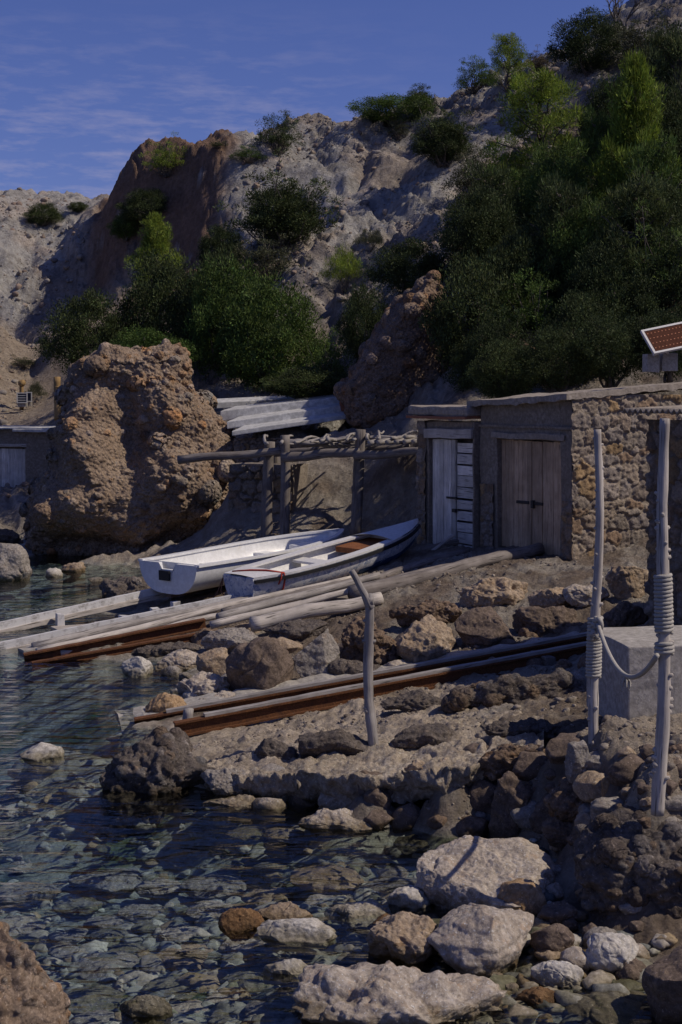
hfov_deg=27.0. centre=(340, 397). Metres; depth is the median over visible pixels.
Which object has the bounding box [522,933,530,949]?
rock
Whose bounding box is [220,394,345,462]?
boathouse
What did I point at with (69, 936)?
sunken stone
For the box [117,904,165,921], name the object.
sunken stone
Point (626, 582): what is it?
rock
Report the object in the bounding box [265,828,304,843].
sunken stone
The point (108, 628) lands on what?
log
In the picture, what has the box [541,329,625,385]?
shrub
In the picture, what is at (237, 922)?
rock
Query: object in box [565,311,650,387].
shrub
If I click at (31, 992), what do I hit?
foreground rock
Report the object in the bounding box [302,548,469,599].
log
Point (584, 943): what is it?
rock
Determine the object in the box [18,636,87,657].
concrete strip
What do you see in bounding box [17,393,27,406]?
solar panel
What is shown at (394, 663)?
rock
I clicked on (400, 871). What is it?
sunken stone
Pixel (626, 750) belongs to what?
rock
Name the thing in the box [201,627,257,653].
slab
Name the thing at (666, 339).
solar panel
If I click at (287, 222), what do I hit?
shrub
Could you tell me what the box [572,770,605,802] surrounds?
rock
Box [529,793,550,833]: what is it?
rock
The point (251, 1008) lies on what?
sunken stone
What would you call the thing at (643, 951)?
rock
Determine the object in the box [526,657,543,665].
rock
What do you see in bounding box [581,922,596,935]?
rock
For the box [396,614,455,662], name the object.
boulder
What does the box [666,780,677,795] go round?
rock
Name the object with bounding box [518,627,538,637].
rock
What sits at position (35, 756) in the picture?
rock
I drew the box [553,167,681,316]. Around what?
pine tree
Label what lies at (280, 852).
sunken stone
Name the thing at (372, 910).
stone
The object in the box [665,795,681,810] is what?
rock
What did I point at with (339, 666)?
rock
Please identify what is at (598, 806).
rock
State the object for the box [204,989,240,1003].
sunken stone
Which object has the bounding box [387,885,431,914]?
rock
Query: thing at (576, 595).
rock
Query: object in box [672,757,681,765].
rock
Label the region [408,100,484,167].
shrub
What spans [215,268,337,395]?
shrub
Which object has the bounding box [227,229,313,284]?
shrub
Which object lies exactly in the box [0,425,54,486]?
boathouse
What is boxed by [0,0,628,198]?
sky
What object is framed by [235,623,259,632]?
rock
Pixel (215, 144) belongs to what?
shrub
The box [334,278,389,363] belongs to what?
shrub
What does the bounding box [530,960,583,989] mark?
rock
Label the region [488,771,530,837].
rock
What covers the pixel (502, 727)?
rock
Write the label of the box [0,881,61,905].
sunken stone
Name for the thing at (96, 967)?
sunken stone
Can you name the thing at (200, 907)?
sunken stone
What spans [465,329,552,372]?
shrub
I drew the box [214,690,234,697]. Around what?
slab
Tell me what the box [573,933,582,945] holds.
rock
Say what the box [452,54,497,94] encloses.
shrub
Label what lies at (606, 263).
shrub
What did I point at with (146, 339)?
shrub
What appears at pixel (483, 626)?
boulder
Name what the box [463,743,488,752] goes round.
rock
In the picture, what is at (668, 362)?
concrete block
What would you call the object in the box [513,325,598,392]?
shrub
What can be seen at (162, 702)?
rock
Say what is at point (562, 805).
rock
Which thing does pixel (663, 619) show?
mooring pole
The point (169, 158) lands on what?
shrub
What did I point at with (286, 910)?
rock
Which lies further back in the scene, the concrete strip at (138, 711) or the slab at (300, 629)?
the slab at (300, 629)
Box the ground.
[0,0,681,1023]
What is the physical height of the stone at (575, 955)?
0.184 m
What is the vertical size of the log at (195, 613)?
0.712 m
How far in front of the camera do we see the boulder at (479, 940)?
8.45 m
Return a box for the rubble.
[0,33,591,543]
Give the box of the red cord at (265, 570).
[232,569,285,589]
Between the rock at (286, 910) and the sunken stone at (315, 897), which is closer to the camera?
the rock at (286, 910)
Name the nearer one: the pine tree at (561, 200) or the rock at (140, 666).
the rock at (140, 666)
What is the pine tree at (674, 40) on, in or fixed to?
on the ground
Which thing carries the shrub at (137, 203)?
on the ground
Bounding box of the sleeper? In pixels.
[540,655,555,665]
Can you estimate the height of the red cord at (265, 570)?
0.595 m
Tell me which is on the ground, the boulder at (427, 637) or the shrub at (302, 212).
the shrub at (302, 212)
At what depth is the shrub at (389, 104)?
51.10 m
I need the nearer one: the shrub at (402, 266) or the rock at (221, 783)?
the rock at (221, 783)
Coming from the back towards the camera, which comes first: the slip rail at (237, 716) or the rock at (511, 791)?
the slip rail at (237, 716)
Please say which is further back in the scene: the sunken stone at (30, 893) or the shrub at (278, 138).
the shrub at (278, 138)
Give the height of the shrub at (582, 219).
2.781 m
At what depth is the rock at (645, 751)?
10.06 m
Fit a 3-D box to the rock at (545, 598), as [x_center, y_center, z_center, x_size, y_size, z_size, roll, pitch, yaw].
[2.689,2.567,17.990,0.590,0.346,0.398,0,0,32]
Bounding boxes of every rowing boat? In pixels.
[138,528,343,597]
[223,518,420,597]
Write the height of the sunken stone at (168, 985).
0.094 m
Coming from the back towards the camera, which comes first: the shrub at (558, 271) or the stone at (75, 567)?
the shrub at (558, 271)
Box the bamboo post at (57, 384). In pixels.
[54,377,60,420]
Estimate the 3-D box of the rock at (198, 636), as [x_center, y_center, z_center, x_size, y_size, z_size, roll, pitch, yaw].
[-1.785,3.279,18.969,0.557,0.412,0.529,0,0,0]
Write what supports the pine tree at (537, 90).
on the ground
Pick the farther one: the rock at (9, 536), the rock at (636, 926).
the rock at (9, 536)
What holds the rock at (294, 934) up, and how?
on the ground
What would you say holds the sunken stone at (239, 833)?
on the ground
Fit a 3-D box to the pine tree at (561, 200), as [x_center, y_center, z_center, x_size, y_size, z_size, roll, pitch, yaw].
[4.814,-2.721,30.948,2.627,4.336,2.890,0,0,-44]
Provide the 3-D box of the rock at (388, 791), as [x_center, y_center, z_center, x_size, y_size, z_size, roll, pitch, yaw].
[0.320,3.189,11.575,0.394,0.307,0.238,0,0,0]
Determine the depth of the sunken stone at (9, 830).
12.73 m
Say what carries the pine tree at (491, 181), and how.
on the ground
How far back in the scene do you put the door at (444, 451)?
23.74 m
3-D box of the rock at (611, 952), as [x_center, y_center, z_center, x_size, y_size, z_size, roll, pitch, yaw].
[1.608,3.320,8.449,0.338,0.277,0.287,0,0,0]
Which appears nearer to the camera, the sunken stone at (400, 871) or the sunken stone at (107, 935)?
the sunken stone at (107, 935)
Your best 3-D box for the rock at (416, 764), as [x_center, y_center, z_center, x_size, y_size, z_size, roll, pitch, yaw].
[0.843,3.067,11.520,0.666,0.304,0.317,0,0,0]
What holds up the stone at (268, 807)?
on the ground
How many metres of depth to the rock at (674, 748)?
9.82 m
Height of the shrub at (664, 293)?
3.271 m
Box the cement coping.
[213,396,312,408]
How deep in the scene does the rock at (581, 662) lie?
14.43 m
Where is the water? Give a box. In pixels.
[0,534,591,1021]
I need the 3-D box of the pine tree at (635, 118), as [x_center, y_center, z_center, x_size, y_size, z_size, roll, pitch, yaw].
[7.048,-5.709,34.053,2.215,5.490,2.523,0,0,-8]
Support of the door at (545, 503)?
in the fishing hut at (537, 465)
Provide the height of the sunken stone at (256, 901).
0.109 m
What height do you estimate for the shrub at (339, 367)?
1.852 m
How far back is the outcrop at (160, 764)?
12.29 m
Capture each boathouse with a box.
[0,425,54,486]
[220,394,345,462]
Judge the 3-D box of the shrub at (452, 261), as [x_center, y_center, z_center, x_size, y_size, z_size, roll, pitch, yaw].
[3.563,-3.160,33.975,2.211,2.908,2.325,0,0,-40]
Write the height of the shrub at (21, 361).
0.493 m
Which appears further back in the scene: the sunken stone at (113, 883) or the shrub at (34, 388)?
the shrub at (34, 388)
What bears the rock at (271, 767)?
on the rock
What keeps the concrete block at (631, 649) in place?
on the ground
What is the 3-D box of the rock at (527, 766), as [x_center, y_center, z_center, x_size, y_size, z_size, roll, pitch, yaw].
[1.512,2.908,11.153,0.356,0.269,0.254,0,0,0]
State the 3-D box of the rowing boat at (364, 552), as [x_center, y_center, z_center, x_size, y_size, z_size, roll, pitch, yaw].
[-0.116,2.548,22.287,3.736,1.104,1.285,0,0,-41]
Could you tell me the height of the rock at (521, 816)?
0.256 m
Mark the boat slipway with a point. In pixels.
(58, 617)
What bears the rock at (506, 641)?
on the ground
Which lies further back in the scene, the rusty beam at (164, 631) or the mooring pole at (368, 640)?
the rusty beam at (164, 631)
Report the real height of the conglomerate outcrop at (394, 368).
3.817 m
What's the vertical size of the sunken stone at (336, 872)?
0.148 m
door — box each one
[0,448,24,486]
[433,439,456,543]
[457,443,472,547]
[502,439,531,546]
[530,441,560,554]
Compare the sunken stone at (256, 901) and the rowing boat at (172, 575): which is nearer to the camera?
the sunken stone at (256, 901)
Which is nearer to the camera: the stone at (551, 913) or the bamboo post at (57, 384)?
the stone at (551, 913)
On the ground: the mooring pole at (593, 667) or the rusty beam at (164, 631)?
the mooring pole at (593, 667)
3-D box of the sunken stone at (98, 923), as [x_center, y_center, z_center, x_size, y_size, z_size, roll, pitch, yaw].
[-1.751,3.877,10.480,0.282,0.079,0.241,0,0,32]
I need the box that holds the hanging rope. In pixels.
[596,622,659,692]
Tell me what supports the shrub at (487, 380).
on the ground
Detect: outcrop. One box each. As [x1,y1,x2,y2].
[99,726,213,827]
[333,270,459,428]
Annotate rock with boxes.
[0,528,20,543]
[0,921,70,1023]
[19,338,235,565]
[20,742,64,771]
[99,575,149,598]
[119,994,173,1023]
[121,656,152,681]
[131,641,200,657]
[145,692,186,712]
[155,649,197,671]
[159,666,181,681]
[176,671,229,695]
[179,672,192,679]
[183,692,197,698]
[190,628,217,646]
[196,647,227,675]
[200,767,246,798]
[218,908,263,941]
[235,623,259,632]
[257,917,336,951]
[258,901,312,920]
[261,763,285,770]
[262,958,306,985]
[277,637,302,653]
[287,795,318,813]
[297,808,372,836]
[328,658,380,674]
[339,615,401,665]
[358,770,392,802]
[364,788,390,808]
[364,809,392,831]
[366,911,437,969]
[380,688,441,712]
[383,659,408,666]
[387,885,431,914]
[389,599,461,626]
[390,802,420,831]
[391,801,413,807]
[404,757,448,770]
[426,814,446,829]
[441,668,583,713]
[456,815,489,838]
[458,577,527,607]
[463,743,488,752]
[468,779,495,814]
[478,742,544,785]
[479,717,560,739]
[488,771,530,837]
[490,972,502,976]
[497,878,546,916]
[498,638,516,643]
[505,982,518,993]
[509,958,517,968]
[510,799,536,830]
[512,606,583,636]
[512,751,547,781]
[514,986,557,1009]
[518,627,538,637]
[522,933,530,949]
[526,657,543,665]
[527,587,569,607]
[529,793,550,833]
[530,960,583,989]
[541,815,572,850]
[543,777,586,822]
[545,733,580,763]
[546,882,563,899]
[549,845,559,852]
[555,659,572,668]
[560,779,572,791]
[561,918,577,932]
[562,584,609,607]
[564,740,590,783]
[571,669,584,685]
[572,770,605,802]
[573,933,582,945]
[574,812,590,825]
[575,888,581,896]
[577,656,585,668]
[578,803,590,812]
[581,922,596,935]
[583,939,587,947]
[585,932,638,974]
[586,751,601,769]
[590,797,622,819]
[600,776,610,796]
[603,600,648,626]
[605,566,648,599]
[608,752,644,786]
[617,746,635,756]
[618,902,641,914]
[621,787,630,796]
[628,920,643,931]
[636,943,650,958]
[637,782,650,794]
[637,817,650,827]
[638,744,653,758]
[639,797,650,806]
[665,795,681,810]
[665,816,681,821]
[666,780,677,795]
[668,743,681,753]
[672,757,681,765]
[677,764,681,777]
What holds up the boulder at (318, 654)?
on the ground
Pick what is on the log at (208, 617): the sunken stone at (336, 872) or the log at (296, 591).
the log at (296, 591)
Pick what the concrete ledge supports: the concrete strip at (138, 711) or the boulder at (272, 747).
the boulder at (272, 747)
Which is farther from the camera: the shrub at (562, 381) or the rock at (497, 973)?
the shrub at (562, 381)
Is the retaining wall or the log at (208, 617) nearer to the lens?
the log at (208, 617)
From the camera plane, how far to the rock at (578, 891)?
9.33 m
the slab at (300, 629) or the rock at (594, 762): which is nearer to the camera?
the rock at (594, 762)
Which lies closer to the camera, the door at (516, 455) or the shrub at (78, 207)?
the door at (516, 455)
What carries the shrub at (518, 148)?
on the ground
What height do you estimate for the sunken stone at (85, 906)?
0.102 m
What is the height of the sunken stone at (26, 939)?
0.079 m
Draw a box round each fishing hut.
[406,405,480,549]
[467,382,681,560]
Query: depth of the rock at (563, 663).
14.87 m
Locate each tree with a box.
[122,211,188,291]
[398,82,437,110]
[440,158,531,271]
[475,31,535,93]
[475,65,596,183]
[499,170,599,324]
[509,137,604,232]
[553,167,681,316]
[571,104,624,204]
[585,43,681,226]
[594,128,681,241]
[606,0,646,29]
[638,22,681,193]
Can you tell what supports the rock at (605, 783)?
on the ground
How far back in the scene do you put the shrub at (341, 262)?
39.87 m
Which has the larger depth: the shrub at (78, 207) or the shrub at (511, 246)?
the shrub at (78, 207)
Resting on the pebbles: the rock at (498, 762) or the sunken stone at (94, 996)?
the sunken stone at (94, 996)
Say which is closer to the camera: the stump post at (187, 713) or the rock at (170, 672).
the stump post at (187, 713)
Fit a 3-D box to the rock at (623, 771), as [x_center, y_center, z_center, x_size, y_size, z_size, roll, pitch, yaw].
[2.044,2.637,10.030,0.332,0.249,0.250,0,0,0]
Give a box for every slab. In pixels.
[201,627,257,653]
[202,794,255,813]
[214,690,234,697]
[262,619,328,639]
[318,792,351,809]
[563,990,651,1023]
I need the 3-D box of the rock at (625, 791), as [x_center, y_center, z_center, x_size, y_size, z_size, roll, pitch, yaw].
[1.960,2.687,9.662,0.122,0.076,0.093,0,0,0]
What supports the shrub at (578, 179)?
on the ground
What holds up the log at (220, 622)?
on the ground
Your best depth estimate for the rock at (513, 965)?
8.50 m
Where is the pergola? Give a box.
[177,429,417,536]
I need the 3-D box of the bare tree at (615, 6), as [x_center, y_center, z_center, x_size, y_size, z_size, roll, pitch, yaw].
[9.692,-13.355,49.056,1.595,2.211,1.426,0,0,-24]
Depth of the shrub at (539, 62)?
50.26 m
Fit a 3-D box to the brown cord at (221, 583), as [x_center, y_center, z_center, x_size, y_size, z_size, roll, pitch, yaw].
[-1.790,2.964,21.361,0.496,0.510,0.063,0,0,5]
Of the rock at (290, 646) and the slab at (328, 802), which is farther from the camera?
the rock at (290, 646)
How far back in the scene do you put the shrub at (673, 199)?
30.55 m
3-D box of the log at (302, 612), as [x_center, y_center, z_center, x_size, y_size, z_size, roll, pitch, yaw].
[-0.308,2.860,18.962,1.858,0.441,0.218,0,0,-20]
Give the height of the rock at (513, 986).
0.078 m
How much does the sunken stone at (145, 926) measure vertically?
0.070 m
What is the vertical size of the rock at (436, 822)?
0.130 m
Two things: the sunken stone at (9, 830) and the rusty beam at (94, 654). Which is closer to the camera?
the sunken stone at (9, 830)
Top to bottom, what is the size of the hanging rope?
0.415 m
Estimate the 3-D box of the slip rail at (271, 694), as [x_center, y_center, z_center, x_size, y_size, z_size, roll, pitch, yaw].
[0.423,3.068,15.504,5.317,0.900,0.106,0,0,-13]
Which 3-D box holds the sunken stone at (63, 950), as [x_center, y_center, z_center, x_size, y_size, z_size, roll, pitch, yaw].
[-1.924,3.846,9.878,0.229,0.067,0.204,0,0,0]
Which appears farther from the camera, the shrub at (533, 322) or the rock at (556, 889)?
the shrub at (533, 322)
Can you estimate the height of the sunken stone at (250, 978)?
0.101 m
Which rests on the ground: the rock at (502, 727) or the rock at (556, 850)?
the rock at (556, 850)
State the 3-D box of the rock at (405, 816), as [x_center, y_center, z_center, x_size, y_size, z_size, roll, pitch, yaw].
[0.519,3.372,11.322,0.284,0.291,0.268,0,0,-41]
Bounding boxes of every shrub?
[10,354,38,367]
[22,201,64,226]
[25,380,48,401]
[32,284,137,374]
[66,201,87,212]
[93,323,202,367]
[106,213,140,240]
[106,243,201,346]
[114,186,169,225]
[139,131,187,177]
[164,243,251,370]
[181,251,279,381]
[195,221,250,269]
[205,140,228,148]
[214,146,344,251]
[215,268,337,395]
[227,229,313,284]
[228,144,269,163]
[235,179,328,247]
[245,364,348,398]
[251,109,305,154]
[301,326,354,393]
[318,242,369,293]
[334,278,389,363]
[346,90,442,127]
[351,228,384,251]
[363,234,449,295]
[385,116,413,140]
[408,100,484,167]
[409,116,470,165]
[417,246,535,371]
[426,180,520,268]
[439,142,497,196]
[440,333,512,393]
[446,212,525,277]
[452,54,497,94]
[458,334,541,398]
[461,316,525,386]
[462,304,535,368]
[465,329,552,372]
[478,266,561,335]
[479,219,564,317]
[483,164,530,229]
[492,141,536,189]
[513,151,607,231]
[513,243,575,326]
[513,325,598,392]
[522,44,556,70]
[531,286,622,370]
[536,191,630,302]
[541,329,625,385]
[543,5,627,76]
[554,238,649,331]
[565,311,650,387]
[576,73,625,158]
[577,263,663,357]
[598,2,676,74]
[608,174,681,267]
[616,198,681,312]
[627,304,681,382]
[629,222,681,326]
[649,19,681,92]
[650,78,681,191]
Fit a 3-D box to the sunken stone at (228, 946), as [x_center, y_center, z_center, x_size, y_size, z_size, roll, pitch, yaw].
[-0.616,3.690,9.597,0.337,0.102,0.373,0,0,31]
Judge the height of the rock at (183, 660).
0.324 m
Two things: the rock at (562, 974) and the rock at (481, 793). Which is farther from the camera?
the rock at (481, 793)
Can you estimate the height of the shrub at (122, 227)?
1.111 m
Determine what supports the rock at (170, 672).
on the ground
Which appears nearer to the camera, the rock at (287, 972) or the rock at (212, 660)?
the rock at (287, 972)
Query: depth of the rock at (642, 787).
9.25 m
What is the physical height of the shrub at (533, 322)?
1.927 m
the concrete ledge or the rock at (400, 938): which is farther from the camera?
the concrete ledge
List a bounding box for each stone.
[0,820,22,842]
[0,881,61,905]
[0,916,45,936]
[11,855,30,865]
[12,935,38,948]
[29,949,40,958]
[45,568,62,580]
[47,943,79,957]
[48,928,87,943]
[52,897,102,916]
[61,562,85,575]
[66,983,127,1013]
[68,868,142,894]
[69,951,139,979]
[69,1010,114,1023]
[83,915,123,931]
[88,577,102,582]
[89,928,130,946]
[107,943,144,954]
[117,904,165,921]
[131,920,159,933]
[134,877,180,898]
[140,975,196,999]
[155,944,213,971]
[159,924,199,940]
[172,999,208,1014]
[179,874,246,900]
[185,900,234,919]
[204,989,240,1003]
[207,1009,245,1023]
[218,932,264,952]
[220,966,272,995]
[225,826,265,842]
[241,887,293,907]
[244,996,274,1017]
[249,860,286,877]
[252,797,286,816]
[264,840,307,860]
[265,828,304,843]
[290,864,363,893]
[305,894,335,906]
[324,900,386,928]
[335,936,366,946]
[367,913,388,927]
[370,876,416,895]
[376,866,407,877]
[393,834,429,854]
[530,923,574,951]
[534,949,561,961]
[536,900,577,924]
[553,864,561,875]
[559,946,589,971]
[583,926,614,940]
[614,958,645,980]
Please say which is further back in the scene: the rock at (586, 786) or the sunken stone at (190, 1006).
the rock at (586, 786)
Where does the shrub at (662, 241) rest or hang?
on the ground
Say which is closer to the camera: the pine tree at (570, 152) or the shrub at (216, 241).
the pine tree at (570, 152)
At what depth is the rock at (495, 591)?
18.41 m
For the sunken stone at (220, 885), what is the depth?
11.04 m
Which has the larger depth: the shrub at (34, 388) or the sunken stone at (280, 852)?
the shrub at (34, 388)
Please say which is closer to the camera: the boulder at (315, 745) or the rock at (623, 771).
the rock at (623, 771)
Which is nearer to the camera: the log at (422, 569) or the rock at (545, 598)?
the rock at (545, 598)
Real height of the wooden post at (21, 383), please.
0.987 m
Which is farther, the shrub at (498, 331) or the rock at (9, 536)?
the rock at (9, 536)
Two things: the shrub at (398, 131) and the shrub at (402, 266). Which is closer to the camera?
the shrub at (402, 266)
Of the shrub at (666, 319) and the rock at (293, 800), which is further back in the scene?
the shrub at (666, 319)
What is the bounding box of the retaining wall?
[228,462,307,516]
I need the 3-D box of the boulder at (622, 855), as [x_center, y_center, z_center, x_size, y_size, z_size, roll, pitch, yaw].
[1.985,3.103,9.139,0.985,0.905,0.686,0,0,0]
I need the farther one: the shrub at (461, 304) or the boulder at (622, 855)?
the shrub at (461, 304)
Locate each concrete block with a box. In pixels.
[586,625,681,719]
[642,354,658,371]
[659,353,677,370]
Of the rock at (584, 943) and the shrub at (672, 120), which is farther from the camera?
the shrub at (672, 120)
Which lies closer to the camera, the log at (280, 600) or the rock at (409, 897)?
the rock at (409, 897)
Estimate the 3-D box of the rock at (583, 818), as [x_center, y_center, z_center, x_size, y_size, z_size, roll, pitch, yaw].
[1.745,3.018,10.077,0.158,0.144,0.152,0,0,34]
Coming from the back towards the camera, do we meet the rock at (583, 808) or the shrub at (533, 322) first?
the shrub at (533, 322)
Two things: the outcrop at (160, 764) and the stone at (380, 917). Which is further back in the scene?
the outcrop at (160, 764)
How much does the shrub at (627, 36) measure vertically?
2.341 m
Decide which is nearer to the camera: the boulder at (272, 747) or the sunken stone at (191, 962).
the sunken stone at (191, 962)
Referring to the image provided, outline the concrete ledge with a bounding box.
[201,707,543,808]
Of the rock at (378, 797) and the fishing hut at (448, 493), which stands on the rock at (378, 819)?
the rock at (378, 797)
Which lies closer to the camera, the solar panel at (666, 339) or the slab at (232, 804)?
the slab at (232, 804)
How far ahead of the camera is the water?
14.21 m
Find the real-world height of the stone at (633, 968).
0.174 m
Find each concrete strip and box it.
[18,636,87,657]
[114,631,578,733]
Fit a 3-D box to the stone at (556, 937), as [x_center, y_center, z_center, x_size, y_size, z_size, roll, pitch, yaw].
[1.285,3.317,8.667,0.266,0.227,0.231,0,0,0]
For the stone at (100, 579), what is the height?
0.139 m
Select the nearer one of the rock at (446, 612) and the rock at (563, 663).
the rock at (563, 663)
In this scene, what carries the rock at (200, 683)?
on the ground
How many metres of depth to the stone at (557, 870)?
9.69 m
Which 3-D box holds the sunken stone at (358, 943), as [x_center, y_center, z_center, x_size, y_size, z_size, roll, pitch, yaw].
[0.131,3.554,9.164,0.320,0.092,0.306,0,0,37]
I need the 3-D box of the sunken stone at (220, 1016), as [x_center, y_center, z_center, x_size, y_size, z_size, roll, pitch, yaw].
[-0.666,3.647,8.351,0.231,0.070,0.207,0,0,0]
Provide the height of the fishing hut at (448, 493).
2.681 m
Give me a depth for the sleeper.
15.33 m
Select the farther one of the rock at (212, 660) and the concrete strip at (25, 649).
the concrete strip at (25, 649)
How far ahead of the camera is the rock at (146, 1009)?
7.83 m
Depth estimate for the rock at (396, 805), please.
11.59 m
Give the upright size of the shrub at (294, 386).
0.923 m
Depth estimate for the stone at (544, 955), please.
8.53 m
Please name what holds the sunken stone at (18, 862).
on the ground
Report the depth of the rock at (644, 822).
9.14 m
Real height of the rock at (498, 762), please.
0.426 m
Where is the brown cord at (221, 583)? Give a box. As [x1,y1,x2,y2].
[213,577,224,597]
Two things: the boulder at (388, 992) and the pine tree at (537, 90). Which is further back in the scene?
the pine tree at (537, 90)
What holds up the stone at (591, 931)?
on the pebbles
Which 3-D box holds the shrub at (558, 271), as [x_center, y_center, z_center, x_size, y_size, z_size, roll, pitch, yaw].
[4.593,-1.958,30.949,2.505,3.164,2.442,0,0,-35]
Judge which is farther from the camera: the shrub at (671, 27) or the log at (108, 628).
the shrub at (671, 27)
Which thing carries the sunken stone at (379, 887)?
on the pebbles
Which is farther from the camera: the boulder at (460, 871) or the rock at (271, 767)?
the rock at (271, 767)
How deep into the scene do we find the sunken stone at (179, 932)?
9.96 m
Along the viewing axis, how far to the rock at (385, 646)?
16.39 m
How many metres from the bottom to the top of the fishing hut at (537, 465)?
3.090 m
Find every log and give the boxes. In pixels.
[31,595,251,646]
[35,576,351,649]
[60,613,215,655]
[209,588,347,628]
[215,572,380,618]
[220,578,350,611]
[249,592,383,631]
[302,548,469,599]
[324,545,516,601]
[347,543,544,598]
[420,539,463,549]
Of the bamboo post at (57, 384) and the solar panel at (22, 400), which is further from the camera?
the solar panel at (22, 400)
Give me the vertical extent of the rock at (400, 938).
0.376 m
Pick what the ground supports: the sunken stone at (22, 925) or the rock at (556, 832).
the rock at (556, 832)
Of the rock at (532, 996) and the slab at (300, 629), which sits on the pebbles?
the rock at (532, 996)
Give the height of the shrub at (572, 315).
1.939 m
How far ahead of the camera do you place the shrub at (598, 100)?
39.29 m
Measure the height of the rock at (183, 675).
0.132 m
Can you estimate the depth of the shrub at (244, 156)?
49.46 m
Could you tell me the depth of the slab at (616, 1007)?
7.86 m
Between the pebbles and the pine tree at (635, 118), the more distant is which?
the pine tree at (635, 118)
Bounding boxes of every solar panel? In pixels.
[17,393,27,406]
[26,392,31,405]
[640,322,681,355]
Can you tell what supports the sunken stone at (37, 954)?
on the ground
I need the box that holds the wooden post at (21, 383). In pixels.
[18,380,25,409]
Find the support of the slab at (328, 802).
on the ground
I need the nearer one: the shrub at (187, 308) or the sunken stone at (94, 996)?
the sunken stone at (94, 996)
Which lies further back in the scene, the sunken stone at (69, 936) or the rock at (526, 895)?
the sunken stone at (69, 936)
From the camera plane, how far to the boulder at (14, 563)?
26.40 m
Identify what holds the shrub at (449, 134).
on the ground
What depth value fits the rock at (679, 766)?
9.34 m
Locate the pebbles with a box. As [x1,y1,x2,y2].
[0,733,677,1023]
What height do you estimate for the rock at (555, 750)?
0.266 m
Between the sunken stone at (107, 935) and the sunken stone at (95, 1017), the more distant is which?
the sunken stone at (107, 935)
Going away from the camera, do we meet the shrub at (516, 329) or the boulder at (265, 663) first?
the boulder at (265, 663)
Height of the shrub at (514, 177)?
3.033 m
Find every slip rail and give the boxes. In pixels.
[134,632,586,723]
[173,641,586,735]
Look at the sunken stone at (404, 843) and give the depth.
11.06 m
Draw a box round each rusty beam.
[23,618,205,664]
[31,632,196,669]
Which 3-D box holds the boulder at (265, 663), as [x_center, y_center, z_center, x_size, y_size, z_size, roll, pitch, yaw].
[-0.915,3.097,15.973,0.772,0.848,0.613,0,0,0]
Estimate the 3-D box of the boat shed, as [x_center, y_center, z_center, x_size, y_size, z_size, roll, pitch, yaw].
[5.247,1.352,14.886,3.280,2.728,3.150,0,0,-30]
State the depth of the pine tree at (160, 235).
41.79 m
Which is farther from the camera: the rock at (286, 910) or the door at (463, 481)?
the door at (463, 481)
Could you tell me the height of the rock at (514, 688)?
0.460 m
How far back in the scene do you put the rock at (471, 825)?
11.00 m
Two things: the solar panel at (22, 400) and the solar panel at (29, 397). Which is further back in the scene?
the solar panel at (29, 397)
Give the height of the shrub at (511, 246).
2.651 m
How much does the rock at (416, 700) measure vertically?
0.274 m
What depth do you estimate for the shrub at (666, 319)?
25.28 m
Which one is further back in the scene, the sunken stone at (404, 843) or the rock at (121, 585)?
the rock at (121, 585)
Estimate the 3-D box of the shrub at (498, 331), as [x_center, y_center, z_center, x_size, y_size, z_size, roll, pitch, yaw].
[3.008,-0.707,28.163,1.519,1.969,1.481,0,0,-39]
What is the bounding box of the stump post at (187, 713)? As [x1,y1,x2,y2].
[182,708,193,736]
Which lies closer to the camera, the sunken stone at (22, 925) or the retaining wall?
the sunken stone at (22, 925)
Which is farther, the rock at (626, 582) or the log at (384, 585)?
the log at (384, 585)
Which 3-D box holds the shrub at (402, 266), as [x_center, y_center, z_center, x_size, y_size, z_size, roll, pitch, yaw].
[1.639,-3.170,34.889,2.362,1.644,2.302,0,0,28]
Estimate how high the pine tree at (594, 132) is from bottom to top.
4.639 m
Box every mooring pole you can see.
[349,569,378,745]
[585,429,603,743]
[648,418,674,816]
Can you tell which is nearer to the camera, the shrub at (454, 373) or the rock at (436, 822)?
the rock at (436, 822)
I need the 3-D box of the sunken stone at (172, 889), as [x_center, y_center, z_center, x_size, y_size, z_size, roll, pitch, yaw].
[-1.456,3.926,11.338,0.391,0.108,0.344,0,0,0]
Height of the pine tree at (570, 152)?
4.132 m
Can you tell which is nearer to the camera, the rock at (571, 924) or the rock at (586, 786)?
the rock at (571, 924)
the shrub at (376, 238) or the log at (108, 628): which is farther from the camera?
the shrub at (376, 238)
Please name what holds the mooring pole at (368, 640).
on the concrete ledge
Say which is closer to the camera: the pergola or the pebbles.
the pebbles
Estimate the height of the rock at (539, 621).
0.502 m
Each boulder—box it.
[0,543,31,591]
[225,636,293,691]
[253,738,298,759]
[291,960,506,1023]
[293,628,339,677]
[298,729,368,758]
[390,723,455,748]
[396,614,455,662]
[415,835,554,916]
[427,903,533,977]
[454,606,514,646]
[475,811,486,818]
[573,803,681,919]
[642,945,681,1023]
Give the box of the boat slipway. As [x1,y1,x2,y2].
[0,588,233,655]
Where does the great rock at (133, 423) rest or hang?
on the ground
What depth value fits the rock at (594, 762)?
10.35 m
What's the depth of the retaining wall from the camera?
28.28 m
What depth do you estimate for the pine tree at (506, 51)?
49.10 m
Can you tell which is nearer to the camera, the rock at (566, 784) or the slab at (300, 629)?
the rock at (566, 784)

